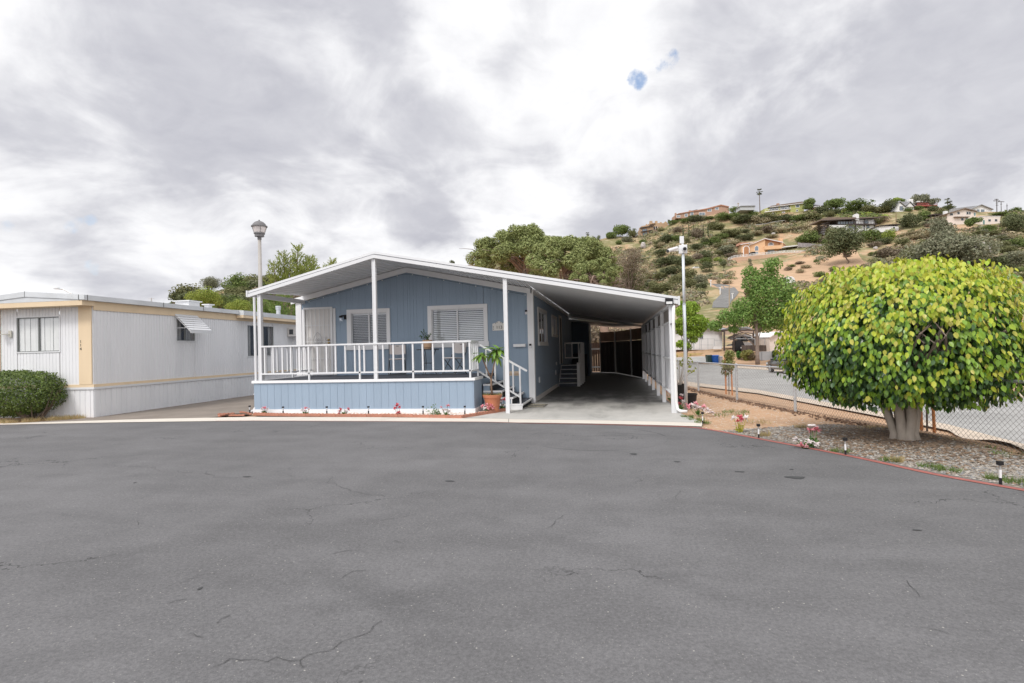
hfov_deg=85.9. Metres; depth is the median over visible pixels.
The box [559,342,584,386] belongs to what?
side steps
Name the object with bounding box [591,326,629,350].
tree
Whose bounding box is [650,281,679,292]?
hill shrub
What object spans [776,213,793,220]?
hill shrub
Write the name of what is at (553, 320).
window
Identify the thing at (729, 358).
staked sapling
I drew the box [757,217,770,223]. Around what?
hill shrub
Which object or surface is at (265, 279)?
woodland tree
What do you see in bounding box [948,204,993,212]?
white gabled house
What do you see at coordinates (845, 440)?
solar light
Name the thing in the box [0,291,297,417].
white mobile home
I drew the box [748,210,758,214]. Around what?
hill shrub
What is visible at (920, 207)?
hill shrub
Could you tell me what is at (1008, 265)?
hill shrub
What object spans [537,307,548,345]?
window
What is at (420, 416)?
edging block
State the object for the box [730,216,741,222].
hill shrub
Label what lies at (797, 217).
hill shrub
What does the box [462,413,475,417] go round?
edging block
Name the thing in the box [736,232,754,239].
hill shrub
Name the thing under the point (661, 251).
hill shrub
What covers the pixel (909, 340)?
ficus tree
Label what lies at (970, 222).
tree
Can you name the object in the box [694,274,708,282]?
hill shrub
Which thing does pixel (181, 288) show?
woodland tree
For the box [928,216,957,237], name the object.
tree
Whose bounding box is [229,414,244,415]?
edging block
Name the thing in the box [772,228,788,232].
hill shrub
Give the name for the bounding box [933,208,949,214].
hill shrub
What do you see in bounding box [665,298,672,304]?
flood light
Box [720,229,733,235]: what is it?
hill shrub
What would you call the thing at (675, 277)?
hill shrub
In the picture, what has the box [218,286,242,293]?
woodland tree
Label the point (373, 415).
edging block
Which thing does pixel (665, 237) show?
hill shrub
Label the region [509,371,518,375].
wooden sign
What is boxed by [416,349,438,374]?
bistro table
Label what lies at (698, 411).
flower bunch
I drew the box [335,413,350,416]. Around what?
edging block
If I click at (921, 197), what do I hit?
tree
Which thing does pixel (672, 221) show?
hill shrub
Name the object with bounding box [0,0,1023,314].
sky
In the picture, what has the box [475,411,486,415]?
edging block
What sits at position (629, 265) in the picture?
tree
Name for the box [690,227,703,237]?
hill shrub
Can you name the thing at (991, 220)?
cream flat annex
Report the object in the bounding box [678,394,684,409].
flower bunch
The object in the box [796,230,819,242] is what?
hill shrub
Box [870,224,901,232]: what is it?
white annex
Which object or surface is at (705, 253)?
hill shrub
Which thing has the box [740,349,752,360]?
street shrub
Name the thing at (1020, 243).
hill shrub
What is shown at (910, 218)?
hill shrub
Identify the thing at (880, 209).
hill shrub
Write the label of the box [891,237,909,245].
hill shrub
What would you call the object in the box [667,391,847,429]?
dirt pebbles
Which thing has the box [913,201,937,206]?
red deck house
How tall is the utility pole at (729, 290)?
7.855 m
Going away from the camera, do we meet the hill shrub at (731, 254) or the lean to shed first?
the lean to shed
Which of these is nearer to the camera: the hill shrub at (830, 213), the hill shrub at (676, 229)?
the hill shrub at (830, 213)
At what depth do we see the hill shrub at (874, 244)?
223.49 m
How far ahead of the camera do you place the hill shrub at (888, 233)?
228.96 m
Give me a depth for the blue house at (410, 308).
16.09 m
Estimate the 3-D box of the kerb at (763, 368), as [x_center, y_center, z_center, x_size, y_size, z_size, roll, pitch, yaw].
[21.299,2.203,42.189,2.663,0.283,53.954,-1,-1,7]
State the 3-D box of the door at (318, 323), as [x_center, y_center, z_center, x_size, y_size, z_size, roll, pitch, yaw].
[-5.812,-0.005,16.508,1.093,2.045,0.128,-2,-1,11]
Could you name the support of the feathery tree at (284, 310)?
on the ground at (718, 405)
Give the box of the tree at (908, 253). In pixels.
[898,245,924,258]
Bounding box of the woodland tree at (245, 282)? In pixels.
[234,280,265,288]
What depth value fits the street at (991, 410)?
15.53 m
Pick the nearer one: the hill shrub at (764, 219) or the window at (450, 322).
the window at (450, 322)
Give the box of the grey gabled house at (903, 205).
[889,199,914,211]
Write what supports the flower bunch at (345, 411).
on the flower bed
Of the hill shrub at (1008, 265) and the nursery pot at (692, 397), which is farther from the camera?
the hill shrub at (1008, 265)
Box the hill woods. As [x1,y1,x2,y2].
[188,287,295,321]
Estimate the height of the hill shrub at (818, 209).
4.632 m
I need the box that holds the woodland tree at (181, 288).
[168,283,199,299]
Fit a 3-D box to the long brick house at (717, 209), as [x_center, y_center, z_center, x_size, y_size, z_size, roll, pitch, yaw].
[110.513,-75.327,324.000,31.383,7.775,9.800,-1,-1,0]
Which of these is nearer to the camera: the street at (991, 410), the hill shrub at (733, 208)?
the street at (991, 410)
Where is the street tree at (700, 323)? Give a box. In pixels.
[675,301,710,359]
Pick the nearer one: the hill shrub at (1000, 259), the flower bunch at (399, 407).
the flower bunch at (399, 407)
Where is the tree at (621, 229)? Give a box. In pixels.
[613,224,630,236]
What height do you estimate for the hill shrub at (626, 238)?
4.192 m
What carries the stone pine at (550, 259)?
on the ground at (718, 405)
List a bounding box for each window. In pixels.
[15,315,60,352]
[175,317,195,341]
[246,324,273,356]
[346,308,390,349]
[427,304,488,347]
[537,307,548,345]
[551,314,557,336]
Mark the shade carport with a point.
(725, 331)
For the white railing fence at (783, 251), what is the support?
on the ground at (718, 405)
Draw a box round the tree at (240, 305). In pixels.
[224,298,250,310]
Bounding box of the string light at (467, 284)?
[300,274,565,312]
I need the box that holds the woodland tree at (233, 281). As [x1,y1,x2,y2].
[220,272,247,288]
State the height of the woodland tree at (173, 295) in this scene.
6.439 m
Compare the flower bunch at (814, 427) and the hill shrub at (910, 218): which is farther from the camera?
the hill shrub at (910, 218)
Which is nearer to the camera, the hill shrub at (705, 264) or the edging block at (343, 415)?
the edging block at (343, 415)
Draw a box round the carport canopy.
[246,251,687,412]
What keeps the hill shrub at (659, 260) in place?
on the ground at (718, 405)
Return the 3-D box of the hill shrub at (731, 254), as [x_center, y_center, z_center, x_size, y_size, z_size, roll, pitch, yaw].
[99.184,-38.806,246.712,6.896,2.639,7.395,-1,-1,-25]
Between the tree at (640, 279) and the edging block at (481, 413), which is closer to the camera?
the edging block at (481, 413)
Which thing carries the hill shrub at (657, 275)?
on the ground at (718, 405)
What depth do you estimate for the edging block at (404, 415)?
12.63 m
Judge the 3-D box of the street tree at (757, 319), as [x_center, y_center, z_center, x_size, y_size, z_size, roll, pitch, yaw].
[26.890,-3.208,59.878,10.780,11.809,5.701,-1,-1,0]
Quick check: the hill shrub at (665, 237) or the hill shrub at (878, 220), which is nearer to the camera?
the hill shrub at (878, 220)
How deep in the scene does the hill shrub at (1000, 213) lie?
247.59 m
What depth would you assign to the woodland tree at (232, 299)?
163.92 m
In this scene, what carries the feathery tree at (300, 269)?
on the ground at (718, 405)
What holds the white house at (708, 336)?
on the ground at (718, 405)
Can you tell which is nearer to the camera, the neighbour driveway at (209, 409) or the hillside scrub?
the neighbour driveway at (209, 409)
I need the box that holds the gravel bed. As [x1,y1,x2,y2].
[730,425,1023,487]
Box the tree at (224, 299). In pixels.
[213,295,229,308]
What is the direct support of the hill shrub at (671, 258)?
on the ground at (718, 405)
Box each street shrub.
[736,351,740,359]
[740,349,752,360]
[748,352,754,360]
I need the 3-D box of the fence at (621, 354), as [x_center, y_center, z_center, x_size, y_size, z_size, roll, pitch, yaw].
[5.871,0.565,28.680,0.623,2.400,7.019,-1,-1,-8]
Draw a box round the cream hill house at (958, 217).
[926,208,977,224]
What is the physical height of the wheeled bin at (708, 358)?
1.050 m
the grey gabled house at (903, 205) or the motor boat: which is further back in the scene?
the grey gabled house at (903, 205)
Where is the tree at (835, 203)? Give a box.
[822,197,845,208]
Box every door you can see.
[302,307,336,375]
[558,315,562,363]
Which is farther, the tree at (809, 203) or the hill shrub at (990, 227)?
the tree at (809, 203)
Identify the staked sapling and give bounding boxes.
[721,350,734,395]
[920,408,935,432]
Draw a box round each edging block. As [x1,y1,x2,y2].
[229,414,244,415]
[253,412,265,415]
[265,413,278,415]
[278,413,291,415]
[291,413,305,416]
[305,413,319,416]
[320,413,334,416]
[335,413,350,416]
[351,413,366,416]
[366,414,381,416]
[382,413,397,416]
[397,414,412,416]
[413,414,428,417]
[429,414,444,417]
[445,415,461,417]
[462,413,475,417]
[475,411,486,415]
[486,410,497,413]
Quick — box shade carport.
[719,327,754,350]
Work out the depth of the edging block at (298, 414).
13.31 m
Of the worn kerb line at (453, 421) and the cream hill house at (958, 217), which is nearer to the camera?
the worn kerb line at (453, 421)
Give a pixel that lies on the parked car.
(771, 362)
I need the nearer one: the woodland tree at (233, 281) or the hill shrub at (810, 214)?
the woodland tree at (233, 281)
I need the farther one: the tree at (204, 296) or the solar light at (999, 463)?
the tree at (204, 296)
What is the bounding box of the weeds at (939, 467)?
[678,405,1023,486]
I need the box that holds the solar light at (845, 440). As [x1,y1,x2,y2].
[842,438,847,454]
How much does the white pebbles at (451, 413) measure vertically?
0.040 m
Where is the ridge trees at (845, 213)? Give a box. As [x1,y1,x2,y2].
[812,206,1023,217]
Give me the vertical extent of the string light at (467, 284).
0.766 m
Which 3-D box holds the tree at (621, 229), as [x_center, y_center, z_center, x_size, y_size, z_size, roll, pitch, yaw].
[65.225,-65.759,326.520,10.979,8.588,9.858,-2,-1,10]
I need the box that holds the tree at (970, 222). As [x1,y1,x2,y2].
[963,217,983,230]
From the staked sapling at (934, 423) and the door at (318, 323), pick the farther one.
the door at (318, 323)
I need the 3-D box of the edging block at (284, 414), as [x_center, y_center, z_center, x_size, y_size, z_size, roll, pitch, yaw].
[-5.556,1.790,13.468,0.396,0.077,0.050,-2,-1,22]
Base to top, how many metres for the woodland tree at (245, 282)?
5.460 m
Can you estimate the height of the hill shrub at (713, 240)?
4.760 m
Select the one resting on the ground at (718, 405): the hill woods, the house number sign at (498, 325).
the hill woods
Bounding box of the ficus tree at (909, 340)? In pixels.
[773,252,1023,440]
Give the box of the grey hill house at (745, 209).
[736,205,754,212]
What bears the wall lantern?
attached to the white mobile home
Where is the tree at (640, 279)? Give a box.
[622,270,649,291]
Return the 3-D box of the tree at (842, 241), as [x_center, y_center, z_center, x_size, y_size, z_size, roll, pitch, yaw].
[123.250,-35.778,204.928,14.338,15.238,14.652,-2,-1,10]
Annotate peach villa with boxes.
[736,238,802,256]
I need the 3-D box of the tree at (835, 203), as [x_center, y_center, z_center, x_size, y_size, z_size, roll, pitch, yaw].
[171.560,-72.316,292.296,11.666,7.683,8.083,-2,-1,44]
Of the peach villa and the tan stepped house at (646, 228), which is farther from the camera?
the tan stepped house at (646, 228)
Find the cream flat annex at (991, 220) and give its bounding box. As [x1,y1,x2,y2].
[976,216,1000,224]
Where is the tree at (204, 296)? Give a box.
[183,285,222,307]
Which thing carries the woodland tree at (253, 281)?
on the ground at (718, 405)
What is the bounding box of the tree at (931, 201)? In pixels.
[927,197,940,204]
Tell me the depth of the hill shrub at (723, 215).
304.89 m
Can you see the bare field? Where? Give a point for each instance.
(960, 226)
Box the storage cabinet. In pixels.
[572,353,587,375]
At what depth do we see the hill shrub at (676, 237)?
283.97 m
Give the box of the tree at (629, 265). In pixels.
[613,247,652,290]
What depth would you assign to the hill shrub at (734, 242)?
264.20 m
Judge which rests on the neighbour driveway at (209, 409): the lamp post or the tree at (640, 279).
the lamp post
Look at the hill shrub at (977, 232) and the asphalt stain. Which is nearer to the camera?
the asphalt stain
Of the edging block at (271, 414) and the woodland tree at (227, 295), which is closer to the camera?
the edging block at (271, 414)
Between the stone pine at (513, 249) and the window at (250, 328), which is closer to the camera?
the window at (250, 328)
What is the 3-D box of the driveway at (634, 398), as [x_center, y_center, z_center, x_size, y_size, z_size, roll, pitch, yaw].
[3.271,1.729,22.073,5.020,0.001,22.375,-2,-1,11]
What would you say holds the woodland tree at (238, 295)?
on the ground at (718, 405)
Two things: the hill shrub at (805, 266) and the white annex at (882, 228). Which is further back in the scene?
the white annex at (882, 228)
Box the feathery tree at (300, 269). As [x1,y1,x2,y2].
[262,243,319,315]
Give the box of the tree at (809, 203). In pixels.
[802,198,815,209]
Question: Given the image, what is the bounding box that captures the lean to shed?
[572,322,591,375]
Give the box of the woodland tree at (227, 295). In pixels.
[222,293,250,308]
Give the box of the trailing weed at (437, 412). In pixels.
[423,404,440,414]
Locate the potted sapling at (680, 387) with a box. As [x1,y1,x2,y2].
[676,354,695,402]
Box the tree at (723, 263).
[720,260,726,271]
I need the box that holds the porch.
[251,340,532,413]
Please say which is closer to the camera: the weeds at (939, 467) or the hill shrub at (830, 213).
the weeds at (939, 467)
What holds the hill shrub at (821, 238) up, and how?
on the ground at (718, 405)
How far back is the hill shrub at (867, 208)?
274.52 m
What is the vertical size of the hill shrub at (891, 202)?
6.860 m
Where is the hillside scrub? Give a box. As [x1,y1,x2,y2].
[609,208,1023,306]
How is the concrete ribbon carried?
on the asphalt court
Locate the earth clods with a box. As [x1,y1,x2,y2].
[655,381,1023,455]
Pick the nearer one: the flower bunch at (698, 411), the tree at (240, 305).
the flower bunch at (698, 411)
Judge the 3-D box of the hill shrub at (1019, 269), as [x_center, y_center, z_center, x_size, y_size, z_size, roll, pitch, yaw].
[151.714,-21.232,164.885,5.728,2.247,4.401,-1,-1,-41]
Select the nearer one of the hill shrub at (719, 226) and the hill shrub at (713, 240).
the hill shrub at (713, 240)
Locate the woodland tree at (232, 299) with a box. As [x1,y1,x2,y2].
[227,295,246,303]
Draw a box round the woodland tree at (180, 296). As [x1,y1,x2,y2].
[176,290,197,299]
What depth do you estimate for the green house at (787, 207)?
303.28 m
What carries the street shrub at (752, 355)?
on the ground at (718, 405)
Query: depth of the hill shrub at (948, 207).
260.89 m
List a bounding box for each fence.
[599,328,644,377]
[677,360,1023,452]
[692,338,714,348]
[729,250,804,258]
[742,339,766,350]
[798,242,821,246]
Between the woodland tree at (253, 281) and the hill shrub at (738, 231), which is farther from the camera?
the hill shrub at (738, 231)
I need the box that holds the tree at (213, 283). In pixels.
[198,276,222,290]
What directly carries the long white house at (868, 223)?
on the ground at (718, 405)
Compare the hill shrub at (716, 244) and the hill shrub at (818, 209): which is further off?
the hill shrub at (818, 209)
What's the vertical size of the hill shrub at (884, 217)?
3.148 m
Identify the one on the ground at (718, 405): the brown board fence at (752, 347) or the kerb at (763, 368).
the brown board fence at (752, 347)
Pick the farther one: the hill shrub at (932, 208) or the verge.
the hill shrub at (932, 208)
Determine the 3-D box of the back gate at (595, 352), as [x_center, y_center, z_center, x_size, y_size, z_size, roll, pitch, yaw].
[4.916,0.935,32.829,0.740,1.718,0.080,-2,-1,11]
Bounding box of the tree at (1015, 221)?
[999,212,1023,230]
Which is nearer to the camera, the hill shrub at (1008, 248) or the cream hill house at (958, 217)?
the hill shrub at (1008, 248)
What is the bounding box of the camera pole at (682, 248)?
[666,236,687,409]
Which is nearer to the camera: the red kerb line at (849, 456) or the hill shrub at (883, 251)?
the red kerb line at (849, 456)
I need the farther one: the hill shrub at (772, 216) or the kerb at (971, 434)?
the hill shrub at (772, 216)
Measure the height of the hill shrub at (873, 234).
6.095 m
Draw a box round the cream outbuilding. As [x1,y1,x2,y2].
[751,331,789,351]
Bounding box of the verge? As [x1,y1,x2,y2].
[676,353,701,355]
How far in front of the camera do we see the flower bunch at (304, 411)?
13.41 m
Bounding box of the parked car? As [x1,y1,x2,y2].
[766,353,807,373]
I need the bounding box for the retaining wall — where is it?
[730,253,787,260]
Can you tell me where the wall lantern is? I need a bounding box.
[0,328,11,336]
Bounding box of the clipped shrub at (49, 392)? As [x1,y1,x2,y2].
[0,369,68,419]
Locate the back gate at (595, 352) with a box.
[591,343,599,371]
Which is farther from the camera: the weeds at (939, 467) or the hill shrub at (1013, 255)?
the hill shrub at (1013, 255)
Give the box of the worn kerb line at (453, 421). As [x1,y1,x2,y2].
[410,421,518,422]
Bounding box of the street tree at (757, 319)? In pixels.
[708,257,805,364]
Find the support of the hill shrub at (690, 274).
on the ground at (718, 405)
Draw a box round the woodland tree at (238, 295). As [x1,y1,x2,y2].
[221,292,248,301]
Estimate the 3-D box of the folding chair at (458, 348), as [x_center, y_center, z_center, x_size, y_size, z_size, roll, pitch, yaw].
[-1.567,0.452,15.061,0.492,0.900,0.600,-2,-1,36]
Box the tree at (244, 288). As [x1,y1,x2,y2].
[239,286,249,293]
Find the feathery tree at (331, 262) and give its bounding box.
[322,257,336,267]
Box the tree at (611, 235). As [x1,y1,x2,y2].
[606,232,616,238]
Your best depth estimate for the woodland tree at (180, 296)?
186.47 m
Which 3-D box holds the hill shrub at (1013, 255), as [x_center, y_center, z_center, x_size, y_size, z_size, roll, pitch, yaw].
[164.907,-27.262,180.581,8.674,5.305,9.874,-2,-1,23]
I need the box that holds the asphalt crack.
[50,429,947,666]
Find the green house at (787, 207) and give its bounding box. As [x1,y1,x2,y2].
[760,201,803,213]
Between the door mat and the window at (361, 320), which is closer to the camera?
the door mat
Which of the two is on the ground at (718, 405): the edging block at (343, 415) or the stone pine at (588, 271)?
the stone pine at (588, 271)
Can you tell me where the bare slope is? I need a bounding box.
[708,250,864,298]
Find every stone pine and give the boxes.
[459,223,567,278]
[522,235,626,286]
[564,256,626,331]
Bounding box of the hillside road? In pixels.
[712,284,738,307]
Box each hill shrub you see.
[621,235,632,241]
[627,230,638,236]
[649,280,660,291]
[650,257,668,265]
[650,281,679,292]
[652,271,668,278]
[653,248,668,256]
[657,241,666,247]
[658,234,675,242]
[658,265,686,274]
[663,255,679,263]
[667,220,678,224]
[667,274,681,284]
[670,226,681,232]
[670,235,679,240]
[673,255,691,264]
[678,218,689,222]
[678,267,697,278]
[680,278,696,287]
[687,214,700,221]
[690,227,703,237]
[690,243,701,248]
[691,253,702,259]
[692,214,706,221]
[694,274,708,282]
[695,282,706,287]
[697,257,712,263]
[698,261,713,271]
[699,249,712,257]
[700,237,710,242]
[707,223,725,229]
[708,236,721,244]
[712,241,723,246]
[714,251,722,255]
[715,211,728,220]
[717,233,729,237]
[717,244,737,253]
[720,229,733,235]
[721,228,743,236]
[724,252,741,257]
[726,240,742,243]
[727,206,737,211]
[727,212,740,219]
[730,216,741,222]
[735,214,754,223]
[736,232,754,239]
[745,215,760,223]
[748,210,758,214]
[750,230,763,234]
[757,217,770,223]
[759,225,776,232]
[763,212,781,222]
[765,234,777,237]
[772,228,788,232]
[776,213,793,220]
[787,214,804,221]
[796,225,812,229]
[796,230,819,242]
[799,211,819,220]
[800,265,811,267]
[813,205,832,213]
[813,271,825,276]
[815,236,825,242]
[823,210,834,216]
[840,198,874,210]
[858,228,883,241]
[860,204,878,212]
[866,241,883,246]
[873,205,888,212]
[873,217,883,223]
[874,236,892,243]
[876,245,898,257]
[877,215,891,221]
[879,198,897,211]
[881,228,896,239]
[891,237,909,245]
[896,212,923,226]
[898,230,923,235]
[905,233,922,238]
[914,205,925,209]
[918,209,930,220]
[921,231,932,237]
[927,205,939,210]
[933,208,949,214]
[939,205,956,209]
[971,230,986,234]
[978,224,997,230]
[983,256,1009,265]
[986,230,1001,235]
[987,240,1011,245]
[988,211,1007,214]
[994,245,1017,252]
[999,264,1017,267]
[1000,250,1023,264]
[1004,237,1023,244]
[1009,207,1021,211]
[1012,241,1023,248]
[1013,266,1023,271]
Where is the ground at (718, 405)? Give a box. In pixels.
[2,207,1023,452]
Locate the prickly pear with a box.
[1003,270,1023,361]
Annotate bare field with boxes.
[900,225,973,245]
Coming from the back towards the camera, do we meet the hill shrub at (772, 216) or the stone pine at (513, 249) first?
the hill shrub at (772, 216)
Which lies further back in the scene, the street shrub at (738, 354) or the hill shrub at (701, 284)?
the hill shrub at (701, 284)
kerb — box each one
[678,380,1023,448]
[717,364,1023,397]
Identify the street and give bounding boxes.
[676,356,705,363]
[677,364,1023,443]
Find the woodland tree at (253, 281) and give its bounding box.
[240,280,264,287]
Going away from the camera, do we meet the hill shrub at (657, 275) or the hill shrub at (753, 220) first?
the hill shrub at (657, 275)
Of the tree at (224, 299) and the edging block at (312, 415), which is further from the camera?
the tree at (224, 299)
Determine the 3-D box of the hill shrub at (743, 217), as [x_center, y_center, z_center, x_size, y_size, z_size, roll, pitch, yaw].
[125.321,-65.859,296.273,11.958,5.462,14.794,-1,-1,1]
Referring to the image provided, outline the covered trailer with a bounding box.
[732,340,743,349]
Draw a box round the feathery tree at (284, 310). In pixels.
[249,294,297,348]
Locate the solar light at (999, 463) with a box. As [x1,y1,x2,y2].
[996,461,1003,484]
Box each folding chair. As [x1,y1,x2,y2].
[388,344,405,375]
[441,342,467,374]
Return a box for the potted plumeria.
[471,345,509,411]
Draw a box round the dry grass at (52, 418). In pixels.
[0,414,85,423]
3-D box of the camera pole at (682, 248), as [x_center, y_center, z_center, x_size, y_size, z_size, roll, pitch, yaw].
[3.893,-0.436,12.851,0.530,4.070,0.239,-1,-1,-1]
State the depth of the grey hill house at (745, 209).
302.11 m
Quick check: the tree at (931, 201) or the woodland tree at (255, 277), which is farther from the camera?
the tree at (931, 201)
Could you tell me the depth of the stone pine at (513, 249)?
56.38 m
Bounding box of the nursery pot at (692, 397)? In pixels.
[682,393,697,407]
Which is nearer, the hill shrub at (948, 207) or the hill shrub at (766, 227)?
the hill shrub at (948, 207)
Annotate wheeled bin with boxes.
[705,355,711,361]
[712,355,718,362]
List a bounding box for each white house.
[675,325,721,349]
[810,214,878,234]
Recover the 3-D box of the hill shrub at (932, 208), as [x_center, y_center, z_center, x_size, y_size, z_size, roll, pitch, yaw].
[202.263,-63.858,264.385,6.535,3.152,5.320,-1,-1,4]
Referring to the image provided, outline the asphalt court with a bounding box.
[0,421,1023,682]
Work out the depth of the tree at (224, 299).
37.95 m
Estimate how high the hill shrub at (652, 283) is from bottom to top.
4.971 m
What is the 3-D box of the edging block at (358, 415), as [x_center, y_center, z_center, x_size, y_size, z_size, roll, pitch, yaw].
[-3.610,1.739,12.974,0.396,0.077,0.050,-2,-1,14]
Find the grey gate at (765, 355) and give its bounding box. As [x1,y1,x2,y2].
[759,351,772,360]
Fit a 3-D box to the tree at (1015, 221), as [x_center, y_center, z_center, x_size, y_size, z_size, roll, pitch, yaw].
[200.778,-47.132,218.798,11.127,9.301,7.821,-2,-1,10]
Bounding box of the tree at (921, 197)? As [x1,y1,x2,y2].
[910,193,929,204]
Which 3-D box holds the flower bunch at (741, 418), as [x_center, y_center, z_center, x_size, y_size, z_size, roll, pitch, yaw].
[3.893,1.397,9.364,0.320,0.313,0.181,-2,-1,20]
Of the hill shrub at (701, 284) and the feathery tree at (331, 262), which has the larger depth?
the hill shrub at (701, 284)
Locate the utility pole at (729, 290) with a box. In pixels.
[724,280,731,305]
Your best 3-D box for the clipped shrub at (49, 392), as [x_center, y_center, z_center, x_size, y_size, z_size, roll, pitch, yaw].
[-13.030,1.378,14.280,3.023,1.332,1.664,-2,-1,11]
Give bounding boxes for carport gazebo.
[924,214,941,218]
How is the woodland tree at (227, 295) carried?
on the ground at (718, 405)
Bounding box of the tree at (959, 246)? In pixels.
[897,229,1002,264]
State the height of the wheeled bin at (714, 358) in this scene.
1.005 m
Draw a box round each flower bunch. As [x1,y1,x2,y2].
[260,407,268,412]
[300,406,309,412]
[338,407,349,413]
[393,403,400,413]
[440,404,450,414]
[480,403,495,410]
[499,397,505,408]
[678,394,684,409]
[686,401,715,415]
[731,414,748,431]
[792,436,819,448]
[807,424,821,447]
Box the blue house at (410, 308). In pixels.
[291,267,572,402]
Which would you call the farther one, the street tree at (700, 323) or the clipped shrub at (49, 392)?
the street tree at (700, 323)
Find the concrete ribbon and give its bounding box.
[0,417,701,425]
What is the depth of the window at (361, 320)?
16.38 m
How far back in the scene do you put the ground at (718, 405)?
73.12 m
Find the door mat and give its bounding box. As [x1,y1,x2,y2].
[525,404,547,407]
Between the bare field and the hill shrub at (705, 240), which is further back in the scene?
the hill shrub at (705, 240)
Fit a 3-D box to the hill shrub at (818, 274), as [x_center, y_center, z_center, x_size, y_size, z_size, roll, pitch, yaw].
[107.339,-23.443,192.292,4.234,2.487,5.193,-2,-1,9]
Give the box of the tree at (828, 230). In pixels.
[824,226,842,238]
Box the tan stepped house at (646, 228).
[638,221,667,235]
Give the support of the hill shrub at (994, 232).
on the ground at (718, 405)
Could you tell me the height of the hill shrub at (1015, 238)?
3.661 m
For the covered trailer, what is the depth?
70.76 m
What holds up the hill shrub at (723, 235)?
on the ground at (718, 405)
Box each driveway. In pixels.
[25,395,253,422]
[466,372,701,422]
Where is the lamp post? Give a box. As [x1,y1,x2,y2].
[251,220,267,379]
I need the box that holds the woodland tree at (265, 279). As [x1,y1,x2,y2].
[262,275,274,285]
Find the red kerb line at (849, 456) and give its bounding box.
[538,423,1023,490]
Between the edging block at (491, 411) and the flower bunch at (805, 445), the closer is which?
the flower bunch at (805, 445)
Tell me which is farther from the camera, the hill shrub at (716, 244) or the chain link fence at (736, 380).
the hill shrub at (716, 244)
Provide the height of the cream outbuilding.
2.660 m
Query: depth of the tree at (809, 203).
296.27 m
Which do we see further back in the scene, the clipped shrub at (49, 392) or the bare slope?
the bare slope
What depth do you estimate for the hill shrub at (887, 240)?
225.23 m
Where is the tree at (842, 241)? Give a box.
[819,224,866,263]
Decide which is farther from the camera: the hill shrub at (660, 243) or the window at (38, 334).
the hill shrub at (660, 243)
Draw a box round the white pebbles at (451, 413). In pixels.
[295,410,483,414]
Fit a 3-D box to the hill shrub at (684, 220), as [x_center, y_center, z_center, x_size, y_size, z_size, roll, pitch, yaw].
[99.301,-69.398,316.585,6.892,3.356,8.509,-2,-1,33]
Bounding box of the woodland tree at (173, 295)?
[167,290,187,301]
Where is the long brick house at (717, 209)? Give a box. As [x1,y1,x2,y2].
[672,205,728,219]
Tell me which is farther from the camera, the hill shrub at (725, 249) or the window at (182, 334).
the hill shrub at (725, 249)
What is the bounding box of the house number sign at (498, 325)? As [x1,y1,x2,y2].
[492,321,503,330]
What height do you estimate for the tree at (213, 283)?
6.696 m
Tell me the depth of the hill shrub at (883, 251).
205.11 m
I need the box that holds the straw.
[739,417,958,462]
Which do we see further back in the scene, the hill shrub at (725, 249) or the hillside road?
the hill shrub at (725, 249)
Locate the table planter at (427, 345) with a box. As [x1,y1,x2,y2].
[419,329,431,348]
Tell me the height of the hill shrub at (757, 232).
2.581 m
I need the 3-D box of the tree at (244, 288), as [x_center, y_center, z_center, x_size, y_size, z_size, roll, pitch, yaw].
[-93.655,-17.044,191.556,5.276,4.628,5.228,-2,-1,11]
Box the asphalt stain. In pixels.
[134,453,918,589]
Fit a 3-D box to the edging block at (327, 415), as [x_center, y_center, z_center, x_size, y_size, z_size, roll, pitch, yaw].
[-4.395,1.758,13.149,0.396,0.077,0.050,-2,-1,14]
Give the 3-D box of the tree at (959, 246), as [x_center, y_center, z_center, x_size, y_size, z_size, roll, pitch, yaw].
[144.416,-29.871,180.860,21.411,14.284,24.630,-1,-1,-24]
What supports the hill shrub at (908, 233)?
on the ground at (718, 405)
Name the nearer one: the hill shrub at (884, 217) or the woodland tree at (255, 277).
the woodland tree at (255, 277)
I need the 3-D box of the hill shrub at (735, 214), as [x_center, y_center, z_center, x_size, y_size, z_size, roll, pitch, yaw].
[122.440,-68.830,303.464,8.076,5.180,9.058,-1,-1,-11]
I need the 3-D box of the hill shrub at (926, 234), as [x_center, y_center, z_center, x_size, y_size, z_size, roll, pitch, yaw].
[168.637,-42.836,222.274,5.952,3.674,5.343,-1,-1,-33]
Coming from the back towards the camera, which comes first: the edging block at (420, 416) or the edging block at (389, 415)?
the edging block at (389, 415)
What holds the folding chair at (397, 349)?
on the porch
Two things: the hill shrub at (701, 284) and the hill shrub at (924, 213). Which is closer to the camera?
the hill shrub at (701, 284)
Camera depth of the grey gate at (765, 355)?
67.31 m
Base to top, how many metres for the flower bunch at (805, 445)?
0.180 m
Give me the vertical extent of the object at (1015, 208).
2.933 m
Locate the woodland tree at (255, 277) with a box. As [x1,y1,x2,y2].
[244,274,257,279]
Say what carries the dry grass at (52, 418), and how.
on the ground at (718, 405)
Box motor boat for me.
[727,334,752,345]

